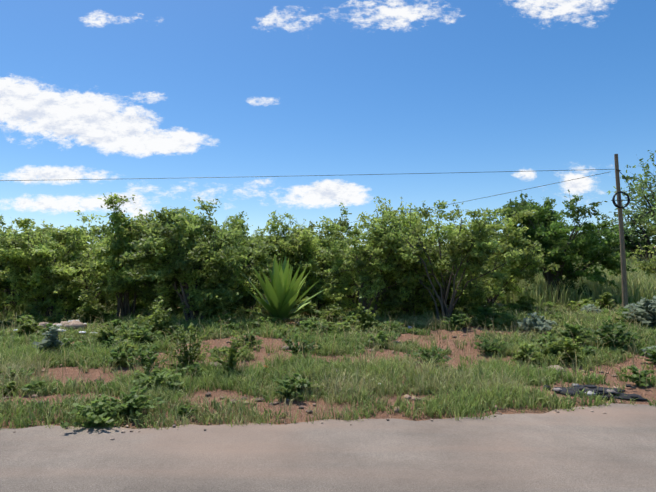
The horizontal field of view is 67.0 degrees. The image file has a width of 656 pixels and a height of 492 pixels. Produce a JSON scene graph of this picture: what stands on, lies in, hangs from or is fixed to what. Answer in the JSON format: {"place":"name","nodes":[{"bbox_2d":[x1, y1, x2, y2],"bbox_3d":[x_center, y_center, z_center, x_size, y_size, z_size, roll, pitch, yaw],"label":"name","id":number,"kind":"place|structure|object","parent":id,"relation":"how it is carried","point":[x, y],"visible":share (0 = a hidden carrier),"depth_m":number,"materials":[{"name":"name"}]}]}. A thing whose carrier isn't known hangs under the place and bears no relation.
{"place":"outdoors","nodes":[
{"label":"outdoors","id":0,"kind":"place"},
{"bbox_2d":[0,403,655,491],"bbox_3d":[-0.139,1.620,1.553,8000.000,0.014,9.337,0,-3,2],"label":"road","id":1,"kind":"structure","parent":0,"point":[585,449],"depth_m":4.16,"materials":[{"name":"concrete"}]},
{"bbox_2d":[0,250,655,429],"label":"grass field","id":2,"kind":"structure","parent":0,"point":[492,383],"depth_m":7.05,"materials":[{"name":"green plant"}]},
{"bbox_2d":[0,247,655,428],"bbox_3d":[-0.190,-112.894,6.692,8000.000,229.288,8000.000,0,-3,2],"label":"ground","id":3,"kind":"structure","parent":0,"point":[73,373],"depth_m":6.52,"materials":[{"name":"soil"}]},
{"bbox_2d":[38,320,86,329],"bbox_3d":[-6.001,1.836,11.263,1.774,0.426,0.998,-1,-4,18],"label":"rubble pile","id":4,"kind":"object","parent":3,"relation":"on","point":[74,323],"visible":0.38,"depth_m":10.76,"materials":[{"name":"stone"}]},
{"bbox_2d":[14,326,411,366],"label":"litter scraps","id":5,"kind":"object","parent":3,"relation":"on","point":[63,330],"visible":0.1,"depth_m":10.11,"materials":[{"name":"paper"}]},
{"bbox_2d":[229,254,323,323],"bbox_3d":[-1.236,1.045,12.163,2.175,1.684,2.338,-1,-4,15],"label":"agave plant","id":6,"kind":"object","parent":3,"relation":"on","point":[281,292],"visible":0.85,"depth_m":11.93,"materials":[{"name":"green plant"}]},
{"bbox_2d":[0,333,620,439],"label":"loose stones","id":7,"kind":"object","parent":3,"relation":"on","point":[314,404],"visible":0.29,"depth_m":5.87,"materials":[{"name":"grey stone"}]},
{"bbox_2d":[0,150,655,322],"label":"trees","id":8,"kind":"object","parent":3,"relation":"on","point":[185,264],"depth_m":13.39,"materials":[{"name":"green plant"}]},
{"bbox_2d":[0,292,655,427],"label":"shrubs","id":9,"kind":"object","parent":3,"relation":"on","point":[643,308],"visible":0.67,"depth_m":8.96,"materials":[{"name":"green plant"}]},
{"bbox_2d":[543,384,646,399],"bbox_3d":[3.386,1.863,6.388,1.208,0.126,0.685,0,-3,2],"label":"plastic debris","id":10,"kind":"object","parent":3,"relation":"on","point":[574,390],"visible":0.85,"depth_m":6.24,"materials":[{"name":"ash"},{"name":"charred debris"}]},
{"bbox_2d":[614,154,627,307],"bbox_3d":[8.492,-0.189,14.321,0.162,5.042,0.274,0,-3,2],"label":"utility pole","id":11,"kind":"object","parent":3,"relation":"on","point":[623,261],"visible":0.83,"depth_m":14.29,"materials":[{"name":"brown wood"}]},
{"bbox_2d":[0,169,609,236],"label":"overhead wires","id":12,"kind":"object","parent":11,"relation":"attached to","point":[360,174],"visible":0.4,"depth_m":14.81,"materials":[{"name":"black"}]},
{"bbox_2d":[611,169,629,207],"bbox_3d":[8.412,-1.645,14.357,0.486,1.153,0.400,0,-3,2],"label":"cable coil","id":13,"kind":"object","parent":11,"relation":"attached to","point":[613,200],"visible":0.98,"depth_m":14.20,"materials":[{"name":"black"}]},
{"bbox_2d":[0,0,655,250],"label":"sky","id":14,"kind":"structure","parent":0,"point":[117,93],"materials":[{"name":"blue"}]}
]}

